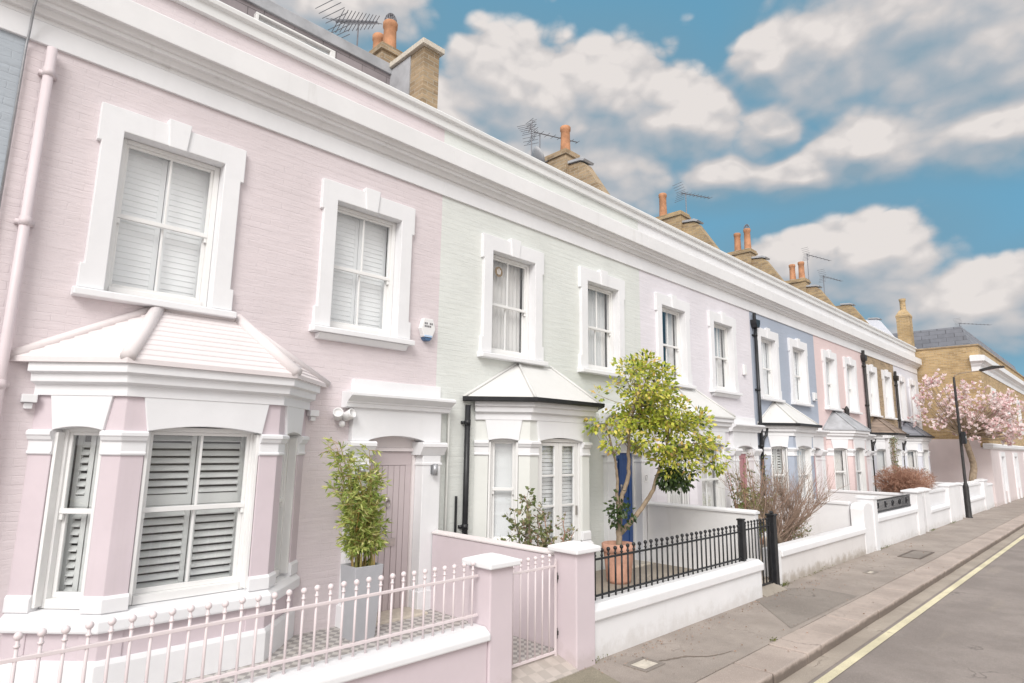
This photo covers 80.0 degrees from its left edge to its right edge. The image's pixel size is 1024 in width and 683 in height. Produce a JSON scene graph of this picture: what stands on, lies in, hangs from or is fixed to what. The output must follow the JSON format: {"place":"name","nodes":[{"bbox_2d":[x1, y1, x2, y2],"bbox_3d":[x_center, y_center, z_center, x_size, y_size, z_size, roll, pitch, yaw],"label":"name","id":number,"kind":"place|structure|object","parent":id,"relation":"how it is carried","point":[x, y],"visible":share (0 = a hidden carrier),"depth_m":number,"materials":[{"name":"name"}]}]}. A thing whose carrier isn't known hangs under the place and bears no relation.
{"place":"outdoors","nodes":[
{"label":"outdoors","id":0,"kind":"place"},
{"bbox_2d":[0,0,33,186],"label":"terraced house","id":1,"kind":"structure","parent":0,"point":[15,16],"depth_m":5.53,"materials":[{"name":"grey paint"}]},
{"bbox_2d":[174,609,553,682],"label":"front yard","id":2,"kind":"structure","parent":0,"point":[292,650],"depth_m":6.48,"materials":[{"name":"tile"}]},
{"bbox_2d":[0,0,455,682],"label":"terraced house","id":3,"kind":"structure","parent":2,"relation":"on","point":[220,238],"depth_m":6.30,"materials":[{"name":"pink paint"}]},
{"bbox_2d":[31,427,101,608],"bbox_3d":[-3.801,1.525,5.366,0.431,1.530,0.274,1,-10,0],"label":"window","id":4,"kind":"structure","parent":3,"relation":"in","point":[50,591],"depth_m":5.36,"materials":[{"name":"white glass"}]},
{"bbox_2d":[70,102,246,318],"bbox_3d":[-3.611,-1.313,6.381,1.460,2.005,0.400,10,-14,-44],"label":"window","id":5,"kind":"structure","parent":3,"relation":"in","point":[194,232],"depth_m":6.43,"materials":[{"name":"white glass"}]},
{"bbox_2d":[128,427,259,605],"bbox_3d":[-3.024,1.606,5.809,1.020,1.545,0.274,10,-14,-44],"label":"window","id":6,"kind":"structure","parent":3,"relation":"in","point":[236,578],"depth_m":5.87,"materials":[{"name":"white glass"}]},
{"bbox_2d":[274,434,297,576],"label":"window","id":7,"kind":"structure","parent":3,"relation":"in","point":[289,459],"depth_m":6.73,"materials":[{"name":"white glass"}]},
{"bbox_2d":[254,12,334,57],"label":"roof window","id":8,"kind":"structure","parent":3,"relation":"in","point":[257,15],"depth_m":8.82,"materials":[{"name":"white glass"}]},
{"bbox_2d":[333,407,355,426],"bbox_3d":[-2.045,0.919,7.371,0.310,0.231,0.194,10,-14,-44],"label":"security light","id":9,"kind":"object","parent":3,"relation":"attached to","point":[340,414],"visible":1,"depth_m":7.35,"materials":[{"name":"white plastic"}]},
{"bbox_2d":[315,0,380,45],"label":"television aerial","id":10,"kind":"object","parent":3,"relation":"on","point":[353,21],"visible":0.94,"depth_m":9.68,"materials":[{"name":"metal"}]},
{"bbox_2d":[308,178,415,350],"bbox_3d":[-1.948,-0.969,8.005,1.460,2.080,0.400,10,-14,-44],"label":"window","id":11,"kind":"structure","parent":3,"relation":"in","point":[356,303],"depth_m":8.09,"materials":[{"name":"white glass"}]},
{"bbox_2d":[366,451,411,610],"bbox_3d":[-1.623,2.417,7.830,0.724,1.977,0.117,10,-14,-44],"label":"door","id":12,"kind":"structure","parent":3,"relation":"in","point":[396,466],"depth_m":7.94,"materials":[{"name":"pink wood"}]},
{"bbox_2d":[418,318,434,340],"bbox_3d":[-1.186,-0.161,8.488,0.241,0.310,0.087,10,-14,-44],"label":"alarm box","id":13,"kind":"object","parent":3,"relation":"attached to","point":[426,327],"visible":1,"depth_m":8.44,"materials":[{"name":"white plastic"}]},
{"bbox_2d":[430,464,437,475],"bbox_3d":[-1.040,1.720,8.187,0.072,0.150,0.096,10,-14,-44],"label":"wall light","id":14,"kind":"object","parent":3,"relation":"attached to","point":[433,469],"visible":1,"depth_m":8.16,"materials":[{"name":"grey metal"}]},
{"bbox_2d":[341,561,383,640],"bbox_3d":[-1.689,2.878,6.787,0.360,0.770,0.320,10,-14,-44],"label":"planter","id":15,"kind":"object","parent":2,"relation":"on","point":[350,574],"visible":0.7,"depth_m":6.68,"materials":[{"name":"grey metal"}]},
{"bbox_2d":[318,436,391,567],"bbox_3d":[-1.741,1.810,6.833,0.952,1.472,0.846,10,-14,-44],"label":"bamboo plant","id":16,"kind":"object","parent":15,"relation":"in","point":[361,530],"visible":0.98,"depth_m":6.80,"materials":[{"name":"green plant"}]},
{"bbox_2d":[436,115,652,570],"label":"terraced house","id":17,"kind":"structure","parent":0,"point":[539,334],"depth_m":9.80,"materials":[{"name":"green paint"}]},
{"bbox_2d":[495,267,502,276],"bbox_3d":[-0.213,-1.128,9.868,0.170,0.170,0.021,10,-14,-44],"label":"lampshade","id":18,"kind":"object","parent":17,"relation":"attached to","point":[498,272],"depth_m":9.87,"materials":[{"name":"fabric"}]},
{"bbox_2d":[487,439,517,542],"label":"window","id":19,"kind":"structure","parent":17,"relation":"in","point":[503,453],"depth_m":8.99,"materials":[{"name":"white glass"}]},
{"bbox_2d":[477,233,547,366],"bbox_3d":[-0.045,-0.654,9.881,1.460,2.005,0.408,10,-14,-44],"label":"window","id":20,"kind":"structure","parent":17,"relation":"in","point":[499,339],"depth_m":10.03,"materials":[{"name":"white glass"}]},
{"bbox_2d":[517,119,537,155],"bbox_3d":[0.399,-4.790,14.752,0.384,1.506,0.570,-3,-11,23],"label":"television aerial","id":21,"kind":"object","parent":17,"relation":"attached to","point":[531,129],"visible":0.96,"depth_m":14.83,"materials":[{"name":"metal"}]},
{"bbox_2d":[532,146,547,162],"bbox_3d":[0.618,-4.187,14.421,0.389,0.814,0.437,-2,-10,18],"label":"satellite dish","id":22,"kind":"object","parent":17,"relation":"attached to","point":[537,153],"visible":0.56,"depth_m":14.32,"materials":[{"name":"metal"}]},
{"bbox_2d":[526,118,578,147],"bbox_3d":[1.050,-4.790,15.220,1.488,1.084,0.336,7,-12,-31],"label":"television aerial","id":23,"kind":"object","parent":17,"relation":"attached to","point":[546,135],"visible":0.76,"depth_m":15.07,"materials":[{"name":"metal"}]},
{"bbox_2d":[538,439,580,546],"bbox_3d":[0.684,2.590,9.304,1.030,2.185,0.166,10,-14,-44],"label":"window","id":24,"kind":"structure","parent":17,"relation":"in","point":[545,474],"depth_m":9.43,"materials":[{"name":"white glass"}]},
{"bbox_2d":[577,266,629,378],"bbox_3d":[1.640,-0.343,11.533,1.460,2.005,0.408,10,-14,-44],"label":"window","id":25,"kind":"structure","parent":17,"relation":"in","point":[593,285],"depth_m":11.70,"materials":[{"name":"white glass"}]},
{"bbox_2d":[616,453,632,541],"bbox_3d":[2.051,3.095,11.431,0.724,1.977,0.117,10,-14,-44],"label":"door","id":26,"kind":"structure","parent":17,"relation":"in","point":[621,459],"depth_m":11.58,"materials":[{"name":"blue wood"}]},
{"bbox_2d":[596,562,691,593],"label":"front yard","id":27,"kind":"structure","parent":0,"point":[598,583],"depth_m":10.24,"materials":[{"name":"grey stone"}]},
{"bbox_2d":[497,486,558,547],"bbox_3d":[0.210,2.654,7.716,0.687,1.651,0.795,-4,-11,26],"label":"rose bush","id":28,"kind":"object","parent":27,"relation":"on","point":[527,521],"visible":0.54,"depth_m":7.61,"materials":[{"name":"green plant"}]},
{"bbox_2d":[531,508,577,547],"bbox_3d":[0.575,2.935,8.288,0.641,1.303,0.615,-3,-11,21],"label":"rose bush","id":29,"kind":"object","parent":27,"relation":"on","point":[565,536],"visible":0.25,"depth_m":8.37,"materials":[{"name":"green plant"}]},
{"bbox_2d":[601,540,632,584],"bbox_3d":[1.701,3.524,9.734,0.536,0.600,0.536,10,-14,-44],"label":"plant pot","id":30,"kind":"object","parent":27,"relation":"on","point":[610,544],"visible":0.67,"depth_m":9.55,"materials":[{"name":"ceramic"}]},
{"bbox_2d":[582,348,732,544],"bbox_3d":[2.416,1.735,9.928,2.690,3.270,1.566,4,-10,-16],"label":"camellia tree","id":31,"kind":"object","parent":30,"relation":"in","point":[673,476],"visible":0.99,"depth_m":9.76,"materials":[{"name":"green plant"}]},
{"bbox_2d":[271,0,1023,375],"label":"sky","id":32,"kind":"structure","parent":0,"point":[883,140],"materials":[{"name":"blue"}]},
{"bbox_2d":[760,538,789,579],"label":"front yard","id":33,"kind":"structure","parent":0,"point":[761,557],"depth_m":12.45,"materials":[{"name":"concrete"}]},
{"bbox_2d":[638,193,766,538],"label":"terraced house","id":34,"kind":"structure","parent":33,"relation":"on","point":[698,290],"depth_m":14.06,"materials":[{"name":"paint"}]},
{"bbox_2d":[654,292,696,388],"bbox_3d":[3.438,-0.012,13.296,1.460,2.005,0.408,10,-14,-44],"label":"window","id":35,"kind":"structure","parent":34,"relation":"in","point":[670,305],"depth_m":13.52,"materials":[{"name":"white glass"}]},
{"bbox_2d":[666,444,688,504],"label":"window","id":36,"kind":"structure","parent":34,"relation":"in","point":[683,498],"depth_m":12.37,"materials":[{"name":"white glass"}]},
{"bbox_2d":[673,182,711,212],"bbox_3d":[5.575,-3.975,18.619,1.537,1.368,0.360,7,-12,-34],"label":"television aerial","id":37,"kind":"object","parent":34,"relation":"attached to","point":[690,194],"visible":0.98,"depth_m":18.43,"materials":[{"name":"metal"}]},
{"bbox_2d":[701,444,725,507],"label":"window","id":38,"kind":"structure","parent":34,"relation":"in","point":[707,481],"depth_m":13.02,"materials":[{"name":"white glass"}]},
{"bbox_2d":[712,455,715,506],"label":"window","id":39,"kind":"structure","parent":34,"relation":"in","point":[714,493],"depth_m":13.38,"materials":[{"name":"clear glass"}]},
{"bbox_2d":[707,310,742,398],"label":"window","id":40,"kind":"structure","parent":34,"relation":"in","point":[715,321],"depth_m":15.09,"materials":[{"name":"white glass"}]},
{"bbox_2d":[739,454,746,501],"bbox_3d":[5.599,3.749,14.908,0.724,1.977,0.117,10,-14,-44],"label":"door","id":41,"kind":"structure","parent":34,"relation":"in","point":[742,457],"depth_m":15.16,"materials":[{"name":"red wood"}]},
{"bbox_2d":[647,501,760,568],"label":"garden wall","id":42,"kind":"structure","parent":33,"relation":"on","point":[668,520],"depth_m":10.93,"materials":[{"name":"white paint"}]},
{"bbox_2d":[720,461,755,508],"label":"climbing rose","id":43,"kind":"object","parent":33,"relation":"on","point":[736,492],"visible":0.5,"depth_m":12.29,"materials":[{"name":"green plant"}]},
{"bbox_2d":[735,487,776,539],"bbox_3d":[5.054,3.712,12.661,1.011,1.395,0.830,3,-10,-14],"label":"leafy bush","id":44,"kind":"object","parent":33,"relation":"on","point":[742,503],"visible":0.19,"depth_m":12.56,"materials":[{"name":"brown plant"}]},
{"bbox_2d":[743,453,769,544],"bbox_3d":[5.694,3.605,13.987,0.715,2.076,0.554,-2,-10,17],"label":"climbing rose","id":45,"kind":"object","parent":33,"relation":"on","point":[757,485],"visible":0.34,"depth_m":14.01,"materials":[{"name":"plant"}]},
{"bbox_2d":[727,224,829,499],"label":"terraced house","id":46,"kind":"structure","parent":33,"relation":"on","point":[784,318],"depth_m":17.08,"materials":[{"name":"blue paint"}]},
{"bbox_2d":[757,328,785,402],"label":"window","id":47,"kind":"structure","parent":46,"relation":"in","point":[771,339],"depth_m":16.96,"materials":[{"name":"white glass"}]},
{"bbox_2d":[771,446,789,494],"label":"window","id":48,"kind":"structure","parent":46,"relation":"in","point":[784,450],"depth_m":15.95,"materials":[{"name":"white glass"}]},
{"bbox_2d":[787,338,813,406],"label":"window","id":49,"kind":"structure","parent":46,"relation":"in","point":[794,345],"depth_m":18.47,"materials":[{"name":"white glass"}]},
{"bbox_2d":[797,446,813,498],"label":"window","id":50,"kind":"structure","parent":46,"relation":"in","point":[806,451],"depth_m":16.61,"materials":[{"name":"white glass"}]},
{"bbox_2d":[714,448,842,543],"bbox_3d":[5.362,3.189,12.097,3.258,2.300,1.238,3,-10,-15],"label":"bare shrub","id":51,"kind":"object","parent":33,"relation":"on","point":[790,520],"visible":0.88,"depth_m":12.03,"materials":[{"name":"brown plant"}]},
{"bbox_2d":[782,515,811,539],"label":"leafy bush","id":52,"kind":"object","parent":33,"relation":"on","point":[799,529],"visible":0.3,"depth_m":12.18,"materials":[{"name":"plant"}]},
{"bbox_2d":[762,496,851,539],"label":"garden wall","id":53,"kind":"structure","parent":33,"relation":"on","point":[832,515],"depth_m":14.14,"materials":[{"name":"white paint"}]},
{"bbox_2d":[785,261,876,491],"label":"terraced house","id":54,"kind":"structure","parent":33,"relation":"on","point":[840,340],"depth_m":20.36,"materials":[{"name":"paint"}]},
{"bbox_2d":[802,247,830,278],"bbox_3d":[12.826,-2.874,25.509,2.019,1.759,0.288,8,-12,-35],"label":"television aerial","id":55,"kind":"object","parent":54,"relation":"attached to","point":[808,259],"visible":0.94,"depth_m":25.11,"materials":[{"name":"metal"}]},
{"bbox_2d":[821,349,843,411],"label":"window","id":56,"kind":"structure","parent":54,"relation":"in","point":[829,359],"depth_m":20.32,"materials":[{"name":"white glass"}]},
{"bbox_2d":[833,448,849,489],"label":"window","id":57,"kind":"structure","parent":54,"relation":"in","point":[842,475],"depth_m":19.23,"materials":[{"name":"white glass"}]},
{"bbox_2d":[842,356,862,414],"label":"window","id":58,"kind":"structure","parent":54,"relation":"in","point":[849,365],"depth_m":21.78,"materials":[{"name":"white glass"}]},
{"bbox_2d":[856,450,859,490],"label":"window","id":59,"kind":"structure","parent":54,"relation":"in","point":[856,450],"depth_m":20.31,"materials":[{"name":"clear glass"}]},
{"bbox_2d":[855,448,866,490],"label":"window","id":60,"kind":"structure","parent":54,"relation":"in","point":[860,453],"depth_m":19.90,"materials":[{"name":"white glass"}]},
{"bbox_2d":[826,489,903,508],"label":"garden wall","id":61,"kind":"structure","parent":33,"relation":"on","point":[846,495],"depth_m":17.94,"materials":[{"name":"white paint"}]},
{"bbox_2d":[836,303,908,483],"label":"terraced house","id":62,"kind":"structure","parent":33,"relation":"on","point":[881,352],"depth_m":23.91,"materials":[{"name":"paint"}]},
{"bbox_2d":[866,364,883,417],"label":"window","id":63,"kind":"structure","parent":62,"relation":"in","point":[873,393],"depth_m":23.56,"materials":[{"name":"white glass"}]},
{"bbox_2d":[877,449,887,483],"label":"window","id":64,"kind":"structure","parent":62,"relation":"in","point":[881,459],"depth_m":22.47,"materials":[{"name":"white glass"}]},
{"bbox_2d":[881,369,897,419],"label":"window","id":65,"kind":"structure","parent":62,"relation":"in","point":[886,376],"depth_m":24.96,"materials":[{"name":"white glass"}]},
{"bbox_2d":[895,450,902,469],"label":"window","id":66,"kind":"structure","parent":62,"relation":"in","point":[897,453],"depth_m":23.16,"materials":[{"name":"white glass"}]},
{"bbox_2d":[882,435,899,473],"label":"climbing plant","id":67,"kind":"object","parent":33,"relation":"on","point":[890,447],"visible":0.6,"depth_m":21.12,"materials":[{"name":"plant"}]},
{"bbox_2d":[866,317,934,481],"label":"terraced house","id":68,"kind":"structure","parent":33,"relation":"on","point":[907,363],"depth_m":26.51,"materials":[{"name":"white paint"}]},
{"bbox_2d":[897,375,911,421],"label":"window","id":69,"kind":"structure","parent":68,"relation":"in","point":[901,383],"depth_m":26.52,"materials":[{"name":"white glass"}]},
{"bbox_2d":[907,450,917,474],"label":"window","id":70,"kind":"structure","parent":68,"relation":"in","point":[910,458],"depth_m":25.43,"materials":[{"name":"white glass"}]},
{"bbox_2d":[907,379,921,423],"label":"window","id":71,"kind":"structure","parent":68,"relation":"in","point":[911,383],"depth_m":27.74,"materials":[{"name":"white glass"}]},
{"bbox_2d":[923,450,930,481],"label":"window","id":72,"kind":"structure","parent":68,"relation":"in","point":[925,454],"depth_m":26.13,"materials":[{"name":"white glass"}]},
{"bbox_2d":[872,465,937,492],"bbox_3d":[12.115,4.674,18.727,3.908,1.792,1.334,10,-14,-44],"label":"clipped bush","id":73,"kind":"object","parent":33,"relation":"on","point":[900,479],"visible":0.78,"depth_m":18.25,"materials":[{"name":"brown plant"}]},
{"bbox_2d":[907,369,1023,480],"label":"magnolia tree","id":74,"kind":"object","parent":33,"relation":"on","point":[974,427],"visible":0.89,"depth_m":25.28,"materials":[{"name":"pink plant"}]},
{"bbox_2d":[987,482,994,507],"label":"garden wall","id":75,"kind":"structure","parent":33,"relation":"on","point":[990,494],"depth_m":25.75,"materials":[{"name":"white paint"}]},
{"bbox_2d":[579,497,1023,682],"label":"pavement","id":76,"kind":"structure","parent":0,"point":[763,623],"depth_m":8.00,"materials":[{"name":"grey concrete"}]},
{"bbox_2d":[233,552,520,682],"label":"garden wall","id":77,"kind":"structure","parent":76,"relation":"on","point":[479,650],"depth_m":5.15,"materials":[{"name":"pink paint"}]},
{"bbox_2d":[0,561,478,682],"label":"metal railing","id":78,"kind":"object","parent":77,"relation":"on","point":[41,634],"visible":1,"depth_m":4.16,"materials":[{"name":"white metal"}]},
{"bbox_2d":[430,530,553,647],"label":"garden wall","id":79,"kind":"structure","parent":76,"relation":"on","point":[449,549],"depth_m":7.12,"materials":[{"name":"pink paint"}]},
{"bbox_2d":[512,650,578,682],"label":"path threshold","id":80,"kind":"object","parent":76,"relation":"on","point":[550,668],"visible":0.75,"depth_m":5.96,"materials":[{"name":"tile"}]},
{"bbox_2d":[548,540,600,669],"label":"gate pillar","id":81,"kind":"structure","parent":76,"relation":"on","point":[575,607],"depth_m":6.32,"materials":[{"name":"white paint"}]},
{"bbox_2d":[512,554,558,667],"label":"metal gate","id":82,"kind":"structure","parent":81,"relation":"attached to","point":[556,578],"depth_m":6.17,"materials":[{"name":"metal"}]},
{"bbox_2d":[551,667,619,682],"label":"tarmac repair","id":83,"kind":"structure","parent":76,"relation":"on","point":[591,675],"depth_m":5.92,"materials":[{"name":"grey asphalt"}]},
{"bbox_2d":[623,656,664,672],"bbox_3d":[1.372,3.357,6.326,0.360,0.032,0.280,10,-14,-44],"label":"stopcock cover","id":84,"kind":"object","parent":76,"relation":"on","point":[644,664],"visible":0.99,"depth_m":6.31,"materials":[{"name":"metal"}]},
{"bbox_2d":[595,558,763,659],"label":"garden wall","id":85,"kind":"structure","parent":76,"relation":"on","point":[626,619],"depth_m":7.54,"materials":[{"name":"white paint"}]},
{"bbox_2d":[594,518,745,600],"bbox_3d":[2.166,2.780,7.998,3.895,0.627,0.100,10,-14,-44],"label":"metal railing","id":86,"kind":"object","parent":85,"relation":"on","point":[740,526],"visible":0.9,"depth_m":7.91,"materials":[{"name":"black metal"}]},
{"bbox_2d":[658,651,729,660],"bbox_3d":[1.827,3.390,6.524,1.377,0.001,0.135,5,-11,-25],"label":"pavement crack","id":87,"kind":"object","parent":76,"relation":"on","point":[689,656],"visible":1,"depth_m":6.59,"materials":[{"name":"grey concrete"}]},
{"bbox_2d":[585,534,943,677],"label":"leaf litter","id":88,"kind":"object","parent":76,"relation":"on","point":[742,611],"visible":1,"depth_m":7.83,"materials":[{"name":"brown plant"}]},
{"bbox_2d":[765,511,779,584],"bbox_3d":[4.327,3.458,10.108,0.150,1.270,0.150,10,-14,-44],"label":"gate post","id":89,"kind":"object","parent":76,"relation":"on","point":[770,516],"visible":0.84,"depth_m":10.07,"materials":[{"name":"black metal"}]},
{"bbox_2d":[745,518,772,585],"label":"metal gate","id":90,"kind":"structure","parent":89,"relation":"attached to","point":[757,528],"depth_m":9.82,"materials":[{"name":"black metal"}]},
{"bbox_2d":[762,579,786,596],"bbox_3d":[4.050,3.939,9.694,0.780,0.174,0.320,10,-14,-44],"label":"path threshold","id":91,"kind":"object","parent":76,"relation":"on","point":[771,589],"visible":0.5,"depth_m":9.69,"materials":[{"name":"stone"}]},
{"bbox_2d":[592,521,957,662],"bbox_3d":[7.987,4.560,12.960,1.146,0.075,20.006,-9,-14,43],"label":"moss","id":92,"kind":"object","parent":76,"relation":"on","point":[783,585],"visible":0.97,"depth_m":10.11,"materials":[{"name":"green plant"}]},
{"bbox_2d":[756,588,855,627],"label":"tarmac repair","id":93,"kind":"structure","parent":76,"relation":"on","point":[791,611],"depth_m":8.99,"materials":[{"name":"grey asphalt"}]},
{"bbox_2d":[763,525,866,585],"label":"garden wall","id":94,"kind":"structure","parent":76,"relation":"on","point":[799,558],"depth_m":11.46,"materials":[{"name":"paint"}]},
{"bbox_2d":[850,495,880,553],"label":"gate pillar","id":95,"kind":"structure","parent":76,"relation":"on","point":[863,511],"depth_m":13.78,"materials":[{"name":"white paint"}]},
{"bbox_2d":[878,488,925,547],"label":"garden wall","id":96,"kind":"structure","parent":76,"relation":"on","point":[899,525],"depth_m":15.79,"materials":[{"name":"white paint"}]},
{"bbox_2d":[877,494,910,512],"bbox_3d":[9.721,4.146,15.599,3.660,0.335,0.044,10,-14,-44],"label":"metal railing","id":97,"kind":"object","parent":96,"relation":"on","point":[890,503],"visible":0.92,"depth_m":15.68,"materials":[{"name":"black metal"}]},
{"bbox_2d":[897,550,934,558],"bbox_3d":[8.909,4.700,13.441,1.300,0.032,0.430,10,-14,-44],"label":"manhole cover","id":98,"kind":"object","parent":76,"relation":"on","point":[915,554],"visible":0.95,"depth_m":13.40,"materials":[{"name":"metal"}]},
{"bbox_2d":[913,483,962,531],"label":"garden wall","id":99,"kind":"structure","parent":76,"relation":"on","point":[942,505],"depth_m":19.20,"materials":[{"name":"white paint"}]},
{"bbox_2d":[893,298,1023,506],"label":"corner house","id":100,"kind":"structure","parent":76,"relation":"on","point":[951,352],"depth_m":28.19,"materials":[{"name":"yellow brick"}]},
{"bbox_2d":[999,452,1010,503],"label":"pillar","id":101,"kind":"structure","parent":100,"relation":"in","point":[1004,473],"depth_m":28.60,"materials":[{"name":"white paint"}]},
{"bbox_2d":[1012,453,1022,498],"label":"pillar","id":102,"kind":"structure","parent":100,"relation":"in","point":[1015,456],"depth_m":31.63,"materials":[{"name":"white paint"}]},
{"bbox_2d":[1016,400,1023,434],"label":"window","id":103,"kind":"structure","parent":100,"relation":"in","point":[1020,417],"depth_m":35.27,"materials":[{"name":"white paint"}]},
{"bbox_2d":[955,478,989,517],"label":"garden wall","id":104,"kind":"structure","parent":76,"relation":"on","point":[979,495],"depth_m":23.67,"materials":[{"name":"white paint"}]},
{"bbox_2d":[953,365,1004,517],"bbox_3d":[16.571,3.519,21.380,0.340,5.290,1.590,10,-14,-44],"label":"street lamp","id":105,"kind":"object","parent":76,"relation":"on","point":[962,441],"visible":0.98,"depth_m":21.65,"materials":[{"name":"metal"}]},
{"bbox_2d":[808,533,1023,682],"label":"road","id":106,"kind":"structure","parent":0,"point":[970,630],"depth_m":7.68,"materials":[{"name":"grey asphalt"}]},
{"bbox_2d":[779,527,1023,682],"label":"road gutter","id":107,"kind":"object","parent":106,"relation":"on","point":[807,673],"depth_m":8.32,"materials":[{"name":"concrete"}]},
{"bbox_2d":[814,535,1023,682],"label":"yellow line","id":108,"kind":"object","parent":106,"relation":"on","point":[847,663],"depth_m":8.22,"materials":[{"name":"paint"}]},
{"label":"ground","id":109,"kind":"structure","parent":0,"visible":0},
{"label":"kerb bed","id":110,"kind":"structure","parent":109,"relation":"on","visible":0},
{"bbox_2d":[696,514,1023,682],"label":"kerb","id":111,"kind":"structure","parent":110,"relation":"on","point":[778,660],"depth_m":8.03,"materials":[{"name":"stone"}]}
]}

